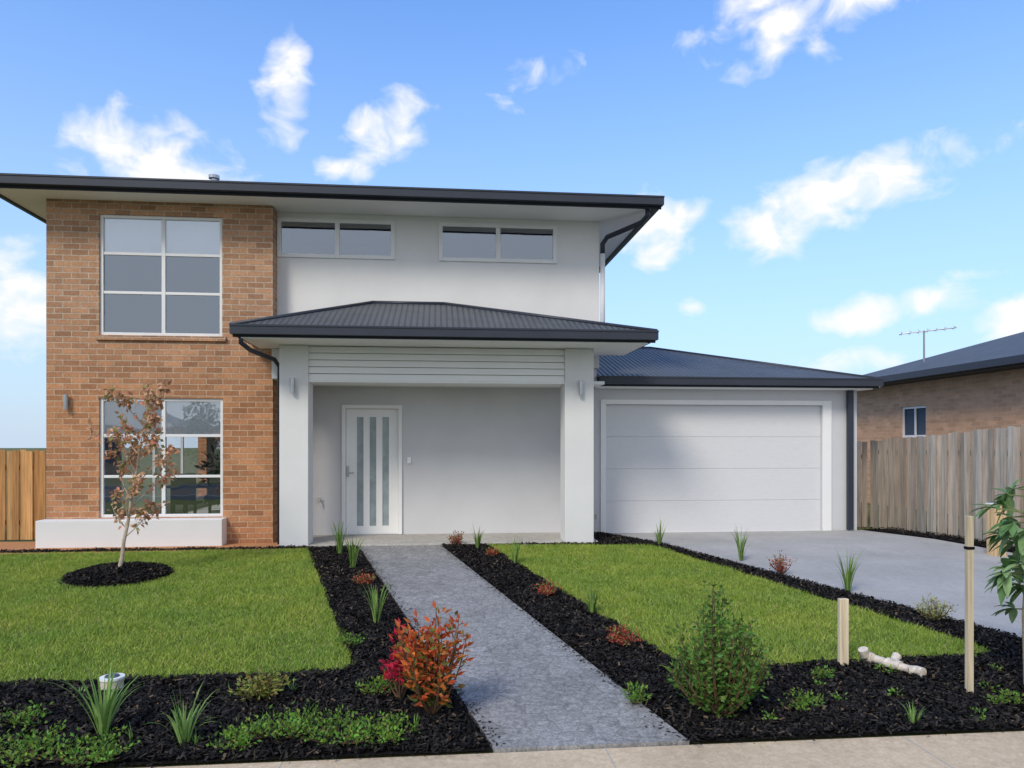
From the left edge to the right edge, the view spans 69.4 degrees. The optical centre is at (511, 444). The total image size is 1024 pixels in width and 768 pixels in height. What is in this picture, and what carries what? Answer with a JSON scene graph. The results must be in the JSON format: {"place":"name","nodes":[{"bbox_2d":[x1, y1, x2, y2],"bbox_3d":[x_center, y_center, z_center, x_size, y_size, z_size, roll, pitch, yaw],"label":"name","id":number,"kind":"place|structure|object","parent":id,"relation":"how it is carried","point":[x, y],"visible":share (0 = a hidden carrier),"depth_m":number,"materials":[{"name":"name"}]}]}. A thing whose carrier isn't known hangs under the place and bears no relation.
{"place":"outdoors","nodes":[
{"label":"outdoors","id":0,"kind":"place"},
{"bbox_2d":[46,199,275,542],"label":"brick front wall","id":1,"kind":"structure","parent":0,"point":[83,366],"depth_m":11.03,"materials":[{"name":"brick"}]},
{"bbox_2d":[0,547,354,685],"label":"lawn","id":2,"kind":"structure","parent":0,"point":[227,611],"depth_m":7.06,"materials":[{"name":"green plant"}]},
{"bbox_2d":[58,561,174,588],"bbox_3d":[-4.703,1.509,8.837,1.243,0.182,1.240,0,0,-6],"label":"mulch mound","id":3,"kind":"object","parent":2,"relation":"on","point":[109,574],"visible":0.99,"depth_m":8.60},
{"bbox_2d":[86,379,180,566],"bbox_3d":[-4.494,0.359,8.814,1.032,2.346,0.848,0,0,-30],"label":"young tree","id":4,"kind":"object","parent":3,"relation":"on","point":[150,402],"visible":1,"depth_m":8.85,"materials":[{"name":"brown plant"}]},
{"bbox_2d":[278,532,597,546],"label":"porch slab","id":5,"kind":"structure","parent":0,"point":[405,539],"depth_m":11.39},
{"bbox_2d":[279,345,312,546],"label":"porch column","id":6,"kind":"structure","parent":5,"relation":"on","point":[296,468],"depth_m":10.74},
{"bbox_2d":[290,378,294,392],"bbox_3d":[-3.168,-0.860,10.692,0.064,0.220,0.092,0,0,-6],"label":"wall light","id":7,"kind":"object","parent":6,"relation":"attached to","point":[292,385],"visible":1,"depth_m":10.65,"materials":[{"name":"silver metal"}]},
{"bbox_2d":[309,346,564,385],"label":"cladding","id":8,"kind":"structure","parent":6,"relation":"on","point":[423,366],"depth_m":11.00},
{"bbox_2d":[244,303,635,329],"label":"porch roof","id":9,"kind":"structure","parent":8,"relation":"on","point":[416,315],"depth_m":10.80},
{"bbox_2d":[229,324,658,352],"bbox_3d":[-0.930,-1.550,10.982,5.932,0.160,1.520,0,0,-6],"label":"porch gutter","id":10,"kind":"object","parent":9,"relation":"attached to","point":[420,333],"visible":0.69,"depth_m":10.24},
{"bbox_2d":[230,301,657,329],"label":"porch ridge caps","id":11,"kind":"object","parent":9,"relation":"on","point":[436,303],"visible":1,"depth_m":11.10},
{"bbox_2d":[241,337,647,355],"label":"porch soffit","id":12,"kind":"structure","parent":9,"relation":"attached to","point":[613,348],"depth_m":10.71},
{"bbox_2d":[342,534,401,535],"bbox_3d":[-2.269,1.455,11.983,0.965,0.020,0.099,0,0,-6],"label":"door sill","id":13,"kind":"structure","parent":5,"relation":"on","point":[370,534],"depth_m":11.95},
{"bbox_2d":[313,381,604,387],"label":"porch ceiling","id":14,"kind":"structure","parent":0,"point":[598,383],"depth_m":11.84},
{"bbox_2d":[0,448,1023,767],"bbox_3d":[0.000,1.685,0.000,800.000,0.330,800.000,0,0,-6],"label":"ground","id":15,"kind":"structure","parent":0,"point":[190,458],"depth_m":12.86,"materials":[{"name":"soil"}]},
{"bbox_2d":[0,450,45,539],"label":"timber fence","id":16,"kind":"object","parent":15,"relation":"on","point":[31,467],"visible":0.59,"depth_m":11.72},
{"bbox_2d":[35,518,226,547],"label":"rendered plinth","id":17,"kind":"structure","parent":15,"relation":"on","point":[84,533],"depth_m":10.75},
{"bbox_2d":[0,541,303,553],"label":"dirt strip","id":18,"kind":"object","parent":15,"relation":"on","point":[16,545],"visible":0.33,"depth_m":10.70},
{"bbox_2d":[123,211,276,540],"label":"brick side walls","id":19,"kind":"structure","parent":15,"relation":"on","point":[202,445],"depth_m":17.74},
{"bbox_2d":[63,394,68,409],"bbox_3d":[-6.541,-0.630,10.858,0.064,0.220,0.092,0,0,-6],"label":"wall light","id":20,"kind":"object","parent":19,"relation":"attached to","point":[65,401],"visible":1,"depth_m":10.82,"materials":[{"name":"silver metal"}]},
{"bbox_2d":[95,335,225,341],"bbox_3d":[-5.220,-1.590,11.015,1.860,0.070,0.038,0,0,-6],"label":"window sill course","id":21,"kind":"object","parent":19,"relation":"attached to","point":[160,338],"depth_m":11.00,"materials":[{"name":"brick"}]},
{"bbox_2d":[100,215,221,335],"bbox_3d":[-5.238,-2.525,11.100,1.760,1.790,0.070,0,0,-6],"label":"frame","id":22,"kind":"object","parent":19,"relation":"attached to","point":[164,255],"visible":0.94,"depth_m":11.07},
{"bbox_2d":[105,219,219,254],"bbox_3d":[-5.240,-3.120,11.114,1.670,0.580,0.012,0,0,-6],"label":"blind","id":23,"kind":"object","parent":22,"relation":"attached to","point":[145,236],"visible":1,"depth_m":11.11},
{"bbox_2d":[100,398,222,517],"bbox_3d":[-5.233,0.190,11.100,1.770,1.780,0.070,0,0,-6],"label":"frame","id":24,"kind":"object","parent":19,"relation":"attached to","point":[164,436],"visible":0.77,"depth_m":11.08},
{"bbox_2d":[105,401,219,433],"bbox_3d":[-5.235,-0.410,11.115,1.680,0.560,0.012,0,0,-6],"label":"blind","id":25,"kind":"object","parent":24,"relation":"attached to","point":[183,417],"visible":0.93,"depth_m":11.13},
{"bbox_2d":[105,255,219,333],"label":"window","id":26,"kind":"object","parent":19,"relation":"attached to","point":[143,314],"visible":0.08,"depth_m":12.60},
{"bbox_2d":[105,437,219,513],"bbox_3d":[-5.652,0.225,14.863,2.875,2.450,7.298,0,0,-6],"label":"living room","id":27,"kind":"object","parent":19,"relation":"attached to","point":[111,484],"visible":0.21,"depth_m":14.54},
{"bbox_2d":[167,473,219,513],"bbox_3d":[-5.320,0.965,13.026,1.400,0.970,1.220,0,0,-6],"label":"dining table","id":28,"kind":"object","parent":27,"relation":"on","point":[183,491],"visible":0.43,"depth_m":12.41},
{"bbox_2d":[193,445,219,512],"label":"potted plant","id":29,"kind":"object","parent":27,"relation":"on","point":[214,467],"visible":0.42,"depth_m":12.13,"materials":[{"name":"green plant"}]},
{"bbox_2d":[0,188,650,266],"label":"eaves soffit","id":30,"kind":"structure","parent":19,"relation":"on","point":[610,220],"depth_m":11.29,"materials":[{"name":"paint"}]},
{"bbox_2d":[277,212,598,368],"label":"rendered upper wall","id":31,"kind":"structure","parent":19,"relation":"attached to","point":[566,285],"depth_m":11.75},
{"bbox_2d":[277,217,394,259],"bbox_3d":[-2.748,-3.225,11.594,1.805,0.610,0.070,0,0,-6],"label":"frame","id":32,"kind":"object","parent":31,"relation":"attached to","point":[336,222],"visible":1,"depth_m":11.57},
{"bbox_2d":[282,223,390,255],"bbox_3d":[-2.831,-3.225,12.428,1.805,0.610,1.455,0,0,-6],"label":"window","id":33,"kind":"structure","parent":31,"relation":"attached to","point":[309,238],"depth_m":12.59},
{"bbox_2d":[443,227,551,259],"bbox_3d":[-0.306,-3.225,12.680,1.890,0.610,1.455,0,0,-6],"label":"window glass","id":34,"kind":"object","parent":31,"relation":"attached to","point":[481,243],"visible":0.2,"depth_m":12.90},
{"bbox_2d":[439,222,556,263],"bbox_3d":[-0.223,-3.225,11.847,1.890,0.610,0.070,0,0,-6],"label":"frame","id":35,"kind":"object","parent":31,"relation":"attached to","point":[497,227],"visible":1,"depth_m":11.82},
{"bbox_2d":[600,253,604,355],"bbox_3d":[1.470,-2.275,12.005,0.080,1.650,0.080,0,0,-6],"label":"downpipe painted","id":36,"kind":"object","parent":31,"relation":"attached to","point":[602,287],"visible":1,"depth_m":11.97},
{"bbox_2d":[600,209,649,253],"bbox_3d":[1.794,-3.370,11.702,0.131,0.540,0.967,0,0,-44],"label":"downpipe bend","id":37,"kind":"object","parent":31,"relation":"attached to","point":[643,220],"visible":0.98,"depth_m":11.71,"materials":[{"name":"grey metal"}]},
{"bbox_2d":[0,544,491,767],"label":"garden bed","id":38,"kind":"object","parent":15,"relation":"on","point":[444,728],"visible":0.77,"depth_m":4.99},
{"bbox_2d":[0,700,52,726],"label":"groundcover","id":39,"kind":"object","parent":38,"relation":"on","point":[14,721],"visible":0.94,"depth_m":4.67,"materials":[{"name":"green plant"}]},
{"bbox_2d":[0,719,75,767],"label":"groundcover","id":40,"kind":"object","parent":38,"relation":"on","point":[24,751],"visible":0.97,"depth_m":4.28,"materials":[{"name":"green plant"}]},
{"bbox_2d":[40,725,140,767],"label":"groundcover","id":41,"kind":"object","parent":38,"relation":"on","point":[97,754],"visible":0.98,"depth_m":4.22,"materials":[{"name":"green plant"}]},
{"bbox_2d":[48,657,145,734],"bbox_3d":[-2.498,1.537,4.596,0.590,0.508,0.554,0,0,15],"label":"strappy plant","id":42,"kind":"object","parent":38,"relation":"on","point":[103,718],"visible":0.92,"depth_m":4.52,"materials":[{"name":"green plant"}]},
{"bbox_2d":[99,673,124,690],"bbox_3d":[-2.860,1.708,5.292,0.166,0.125,0.166,0,0,-6],"label":"drain cap","id":43,"kind":"object","parent":38,"relation":"on","point":[117,676],"visible":0.66,"depth_m":5.25,"materials":[{"name":"plastic"}]},
{"bbox_2d":[143,686,217,745],"bbox_3d":[-1.970,1.609,4.418,0.409,0.381,0.463,0,0,-6],"label":"strappy plant","id":44,"kind":"object","parent":38,"relation":"on","point":[182,728],"visible":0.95,"depth_m":4.43,"materials":[{"name":"green plant"}]},
{"bbox_2d":[202,717,261,752],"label":"groundcover","id":45,"kind":"object","parent":38,"relation":"on","point":[237,739],"visible":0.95,"depth_m":4.42,"materials":[{"name":"green plant"}]},
{"bbox_2d":[228,664,295,700],"bbox_3d":[-1.742,1.658,5.178,0.412,0.248,0.451,0,0,-6],"label":"pale shrub","id":46,"kind":"object","parent":38,"relation":"on","point":[264,688],"visible":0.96,"depth_m":5.12,"materials":[{"name":"green plant"}]},
{"bbox_2d":[242,699,327,739],"bbox_3d":[-1.394,1.717,4.613,0.531,0.187,0.529,0,0,-6],"label":"groundcover","id":47,"kind":"object","parent":38,"relation":"on","point":[292,725],"visible":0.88,"depth_m":4.53,"materials":[{"name":"green plant"}]},
{"bbox_2d":[288,705,380,745],"bbox_3d":[-1.076,1.721,4.532,0.483,0.189,0.628,0,0,-41],"label":"groundcover","id":48,"kind":"object","parent":38,"relation":"on","point":[349,735],"visible":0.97,"depth_m":4.51,"materials":[{"name":"green plant"}]},
{"bbox_2d":[325,518,348,554],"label":"strappy plant","id":49,"kind":"object","parent":38,"relation":"on","point":[340,542],"visible":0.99,"depth_m":10.17,"materials":[{"name":"green plant"}]},
{"bbox_2d":[335,631,367,645],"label":"groundcover","id":50,"kind":"object","parent":38,"relation":"on","point":[353,638],"visible":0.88,"depth_m":6.28,"materials":[{"name":"green plant"}]},
{"bbox_2d":[344,532,363,567],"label":"strappy plant","id":51,"kind":"object","parent":38,"relation":"on","point":[354,553],"visible":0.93,"depth_m":9.30,"materials":[{"name":"green plant"}]},
{"bbox_2d":[352,569,375,584],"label":"red groundcover","id":52,"kind":"object","parent":38,"relation":"on","point":[365,580],"visible":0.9,"depth_m":8.45,"materials":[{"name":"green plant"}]},
{"bbox_2d":[355,670,397,695],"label":"groundcover","id":53,"kind":"object","parent":38,"relation":"on","point":[376,688],"visible":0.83,"depth_m":5.22,"materials":[{"name":"green plant"}]},
{"bbox_2d":[360,581,394,622],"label":"strappy plant","id":54,"kind":"object","parent":38,"relation":"on","point":[375,607],"visible":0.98,"depth_m":6.98,"materials":[{"name":"green plant"}]},
{"bbox_2d":[357,709,420,745],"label":"groundcover","id":55,"kind":"object","parent":38,"relation":"on","point":[390,734],"visible":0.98,"depth_m":4.55,"materials":[{"name":"green plant"}]},
{"bbox_2d":[379,618,418,698],"bbox_3d":[-0.780,1.497,5.178,0.313,0.580,0.300,0,0,33],"label":"crimson shrub","id":56,"kind":"object","parent":38,"relation":"on","point":[390,674],"visible":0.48,"depth_m":5.14,"materials":[{"name":"red plant"}]},
{"bbox_2d":[389,601,474,714],"bbox_3d":[-0.577,1.426,4.856,0.627,0.752,0.514,0,0,36],"label":"red shrub","id":57,"kind":"object","parent":38,"relation":"on","point":[422,681],"visible":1,"depth_m":4.82,"materials":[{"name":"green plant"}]},
{"bbox_2d":[272,348,278,379],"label":"porch side wall","id":58,"kind":"structure","parent":15,"relation":"on","point":[275,353],"depth_m":11.12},
{"bbox_2d":[238,337,278,543],"bbox_3d":[-3.578,-0.010,10.575,0.080,2.980,1.041,0,0,14],"label":"downpipe","id":59,"kind":"object","parent":58,"relation":"attached to","point":[256,352],"visible":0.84,"depth_m":11.02,"materials":[{"name":"grey metal"}]},
{"bbox_2d":[313,386,560,534],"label":"entry wall","id":60,"kind":"structure","parent":15,"relation":"on","point":[487,459],"depth_m":12.18,"materials":[{"name":"paint"}]},
{"bbox_2d":[342,405,401,533],"bbox_3d":[-2.277,0.405,12.063,0.965,2.110,0.140,0,0,-6],"label":"door frame","id":61,"kind":"structure","parent":60,"relation":"attached to","point":[345,407],"depth_m":12.00,"materials":[{"name":"white paint"}]},
{"bbox_2d":[346,409,397,533],"bbox_3d":[-2.279,0.431,12.081,0.835,2.033,0.045,0,0,-6],"label":"door leaf","id":62,"kind":"object","parent":61,"relation":"attached to","point":[352,415],"visible":1,"depth_m":12.05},
{"bbox_2d":[357,417,388,525],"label":"glass strips","id":63,"kind":"object","parent":62,"relation":"attached to","point":[385,471],"visible":1,"depth_m":12.08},
{"bbox_2d":[25,531,1023,767],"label":"garden bed","id":64,"kind":"object","parent":15,"relation":"on","point":[868,705],"visible":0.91,"depth_m":5.57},
{"bbox_2d":[447,530,463,543],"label":"red groundcover","id":65,"kind":"object","parent":64,"relation":"on","point":[456,540],"visible":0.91,"depth_m":10.96,"materials":[{"name":"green plant"}]},
{"bbox_2d":[470,527,484,547],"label":"strappy plant","id":66,"kind":"object","parent":64,"relation":"on","point":[477,539],"visible":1,"depth_m":10.66,"materials":[{"name":"green plant"}]},
{"bbox_2d":[485,546,501,555],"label":"red groundcover","id":67,"kind":"object","parent":64,"relation":"on","point":[491,552],"visible":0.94,"depth_m":10.11,"materials":[{"name":"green plant"}]},
{"bbox_2d":[509,534,522,562],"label":"strappy plant","id":68,"kind":"object","parent":64,"relation":"on","point":[515,553],"visible":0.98,"depth_m":9.67,"materials":[{"name":"green plant"}]},
{"bbox_2d":[533,576,560,595],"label":"red groundcover","id":69,"kind":"object","parent":64,"relation":"on","point":[544,590],"visible":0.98,"depth_m":8.04,"materials":[{"name":"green plant"}]},
{"bbox_2d":[585,584,601,612],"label":"strappy plant","id":70,"kind":"object","parent":64,"relation":"on","point":[592,605],"visible":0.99,"depth_m":7.33,"materials":[{"name":"green plant"}]},
{"bbox_2d":[603,617,643,645],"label":"red groundcover","id":71,"kind":"object","parent":64,"relation":"on","point":[621,636],"visible":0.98,"depth_m":6.36,"materials":[{"name":"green plant"}]},
{"bbox_2d":[622,680,652,703],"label":"groundcover","id":72,"kind":"object","parent":64,"relation":"on","point":[635,697],"visible":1,"depth_m":5.11,"materials":[{"name":"green plant"}]},
{"bbox_2d":[654,520,668,544],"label":"strappy plant","id":73,"kind":"object","parent":64,"relation":"on","point":[659,537],"visible":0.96,"depth_m":11.03,"materials":[{"name":"green plant"}]},
{"bbox_2d":[659,571,777,717],"bbox_3d":[1.378,1.339,4.942,0.667,0.949,0.719,0,0,-38],"label":"green shrub","id":74,"kind":"object","parent":64,"relation":"on","point":[723,686],"visible":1,"depth_m":4.84,"materials":[{"name":"green plant"}]},
{"bbox_2d":[733,527,749,560],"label":"strappy plant","id":75,"kind":"object","parent":64,"relation":"on","point":[740,546],"visible":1,"depth_m":9.94,"materials":[{"name":"green plant"}]},
{"bbox_2d":[767,550,797,573],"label":"red groundcover","id":76,"kind":"object","parent":64,"relation":"on","point":[777,568],"visible":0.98,"depth_m":9.17,"materials":[{"name":"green plant"}]},
{"bbox_2d":[778,688,827,710],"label":"groundcover","id":77,"kind":"object","parent":64,"relation":"on","point":[804,703],"visible":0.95,"depth_m":5.02,"materials":[{"name":"green plant"}]},
{"bbox_2d":[803,662,834,680],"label":"groundcover","id":78,"kind":"object","parent":64,"relation":"on","point":[825,672],"visible":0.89,"depth_m":5.57,"materials":[{"name":"green plant"}]},
{"bbox_2d":[838,598,848,667],"bbox_3d":[2.631,1.496,5.880,0.075,0.550,0.040,0,0,-6],"label":"timber peg","id":79,"kind":"object","parent":64,"relation":"on","point":[843,629],"visible":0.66,"depth_m":5.86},
{"bbox_2d":[835,549,861,590],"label":"strappy plant","id":80,"kind":"object","parent":64,"relation":"on","point":[847,580],"visible":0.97,"depth_m":8.24,"materials":[{"name":"green plant"}]},
{"bbox_2d":[858,646,926,677],"bbox_3d":[2.989,1.690,5.804,0.176,0.143,0.495,0,0,-43],"label":"pvc pipe","id":81,"kind":"object","parent":64,"relation":"on","point":[865,654],"visible":0.97,"depth_m":5.79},
{"bbox_2d":[896,701,929,723],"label":"strappy plant","id":82,"kind":"object","parent":64,"relation":"on","point":[911,714],"visible":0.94,"depth_m":4.77,"materials":[{"name":"green plant"}]},
{"bbox_2d":[913,593,957,620],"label":"pale shrub","id":83,"kind":"object","parent":64,"relation":"on","point":[934,613],"visible":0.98,"depth_m":7.13,"materials":[{"name":"green plant"}]},
{"bbox_2d":[964,516,974,693],"bbox_3d":[3.296,1.156,5.334,0.052,1.290,0.050,0,0,-6],"label":"tree stake","id":84,"kind":"object","parent":64,"relation":"on","point":[969,547],"visible":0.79,"depth_m":5.32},
{"bbox_2d":[970,707,986,721],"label":"seedling","id":85,"kind":"object","parent":64,"relation":"on","point":[983,717],"visible":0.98,"depth_m":4.85,"materials":[{"name":"green plant"}]},
{"bbox_2d":[969,479,1023,683],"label":"broadleaf sapling","id":86,"kind":"object","parent":64,"relation":"on","point":[1007,529],"visible":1,"depth_m":5.47,"materials":[{"name":"green plant"}]},
{"bbox_2d":[984,689,1023,705],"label":"groundcover","id":87,"kind":"object","parent":64,"relation":"on","point":[1002,697],"visible":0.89,"depth_m":5.09,"materials":[{"name":"green plant"}]},
{"bbox_2d":[145,731,1023,767],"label":"footpath","id":88,"kind":"structure","parent":15,"relation":"on","point":[989,750],"depth_m":4.33,"materials":[{"name":"concrete"}]},
{"bbox_2d":[857,441,867,526],"bbox_3d":[6.330,0.725,13.810,0.565,1.611,0.089,0,0,17],"label":"timber fence","id":89,"kind":"object","parent":15,"relation":"on","point":[864,458],"visible":0.33,"depth_m":13.73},
{"bbox_2d":[862,526,1015,552],"bbox_3d":[9.394,1.636,9.589,3.508,0.412,8.991,0,0,-21],"label":"garden bed","id":90,"kind":"object","parent":15,"relation":"on","point":[958,538],"visible":0.44,"depth_m":12.08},
{"bbox_2d":[870,425,1023,545],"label":"timber fence","id":91,"kind":"object","parent":15,"relation":"on","point":[936,452],"visible":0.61,"depth_m":12.20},
{"bbox_2d":[0,0,1023,447],"label":"sky","id":92,"kind":"structure","parent":0,"point":[837,179],"materials":[{"name":"blue"}]},
{"bbox_2d":[360,545,688,752],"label":"garden path","id":93,"kind":"structure","parent":0,"point":[528,682],"depth_m":5.68,"materials":[{"name":"concrete"}]},
{"bbox_2d":[561,349,593,542],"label":"porch column","id":94,"kind":"structure","parent":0,"point":[577,467],"depth_m":11.16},
{"bbox_2d":[313,369,596,387],"bbox_3d":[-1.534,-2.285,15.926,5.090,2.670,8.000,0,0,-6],"label":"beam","id":95,"kind":"structure","parent":94,"relation":"on","point":[595,374],"depth_m":12.02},
{"bbox_2d":[610,404,814,500],"bbox_3d":[3.484,0.405,12.815,3.840,2.190,0.088,0,0,-6],"label":"garage door backing","id":96,"kind":"object","parent":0,"point":[716,468],"visible":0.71,"depth_m":12.76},
{"bbox_2d":[594,389,856,531],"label":"garage front wall","id":97,"kind":"structure","parent":0,"point":[837,399],"depth_m":12.86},
{"bbox_2d":[606,404,819,532],"bbox_3d":[3.488,0.405,12.777,3.838,2.187,0.035,0,0,-6],"label":"garage door","id":98,"kind":"structure","parent":97,"relation":"in","point":[769,455],"depth_m":12.76,"materials":[{"name":"metal"}]},
{"bbox_2d":[600,399,831,532],"bbox_3d":[3.531,0.365,12.698,4.090,2.270,0.029,0,0,-6],"label":"garage door trim","id":99,"kind":"structure","parent":97,"relation":"attached to","point":[826,465],"depth_m":12.77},
{"bbox_2d":[597,348,865,389],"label":"garage roof","id":100,"kind":"structure","parent":97,"relation":"on","point":[647,362],"depth_m":13.22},
{"bbox_2d":[594,386,872,390],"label":"garage soffit","id":101,"kind":"structure","parent":100,"relation":"attached to","point":[713,388],"depth_m":12.47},
{"bbox_2d":[598,376,883,390],"bbox_3d":[3.566,-1.050,15.360,4.915,0.160,6.140,0,0,-6],"label":"garage gutter","id":102,"kind":"object","parent":100,"relation":"attached to","point":[686,381],"visible":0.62,"depth_m":12.33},
{"bbox_2d":[642,346,880,377],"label":"garage ridge caps","id":103,"kind":"object","parent":100,"relation":"on","point":[858,375],"visible":0.56,"depth_m":13.79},
{"bbox_2d":[846,390,853,529],"bbox_3d":[5.881,0.255,12.873,0.100,2.430,0.070,0,0,-6],"label":"garage downpipe","id":104,"kind":"object","parent":97,"relation":"attached to","point":[849,459],"visible":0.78,"depth_m":12.84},
{"bbox_2d":[487,542,993,666],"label":"lawn","id":105,"kind":"structure","parent":0,"point":[649,592],"depth_m":7.65,"materials":[{"name":"green plant"}]},
{"bbox_2d":[603,530,1023,636],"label":"driveway","id":106,"kind":"structure","parent":0,"point":[905,570],"depth_m":9.94,"materials":[{"name":"concrete"}]},
{"bbox_2d":[985,503,1006,555],"bbox_3d":[6.828,1.200,10.430,0.200,0.760,0.180,0,0,-6],"label":"timber post","id":107,"kind":"object","parent":106,"relation":"on","point":[992,517],"visible":0.36,"depth_m":10.38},
{"bbox_2d":[857,368,1023,520],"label":"brick walls","id":108,"kind":"structure","parent":0,"point":[989,401],"depth_m":16.22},
{"bbox_2d":[880,354,1023,386],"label":"gutter","id":109,"kind":"object","parent":108,"relation":"on","point":[1016,360],"visible":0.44,"depth_m":15.06,"materials":[{"name":"grey metal"}]},
{"bbox_2d":[864,332,1023,386],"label":"roof","id":110,"kind":"structure","parent":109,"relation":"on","point":[1010,345],"depth_m":16.75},
{"bbox_2d":[899,326,956,361],"bbox_3d":[10.093,-2.388,17.993,1.242,0.976,0.516,0,0,16],"label":"tv antenna","id":111,"kind":"object","parent":110,"relation":"attached to","point":[918,331],"visible":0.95,"depth_m":17.96,"materials":[{"name":"silver metal"}]},
{"bbox_3d":[-3.071,-4.350,15.562,9.820,1.199,9.620,0,0,-6],"label":"main roof","id":112,"kind":"object","parent":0,"visible":0},
{"bbox_2d":[209,174,219,179],"bbox_3d":[-4.744,-4.045,11.787,0.170,0.490,0.170,0,0,-6],"label":"roof vent","id":113,"kind":"object","parent":112,"relation":"attached to","point":[214,177],"visible":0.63,"depth_m":11.73,"materials":[{"name":"silver metal"}]},
{"bbox_2d":[0,173,664,272],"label":"gutter","id":114,"kind":"object","parent":112,"relation":"attached to","point":[654,203],"visible":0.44,"depth_m":10.74,"materials":[{"name":"grey metal"}]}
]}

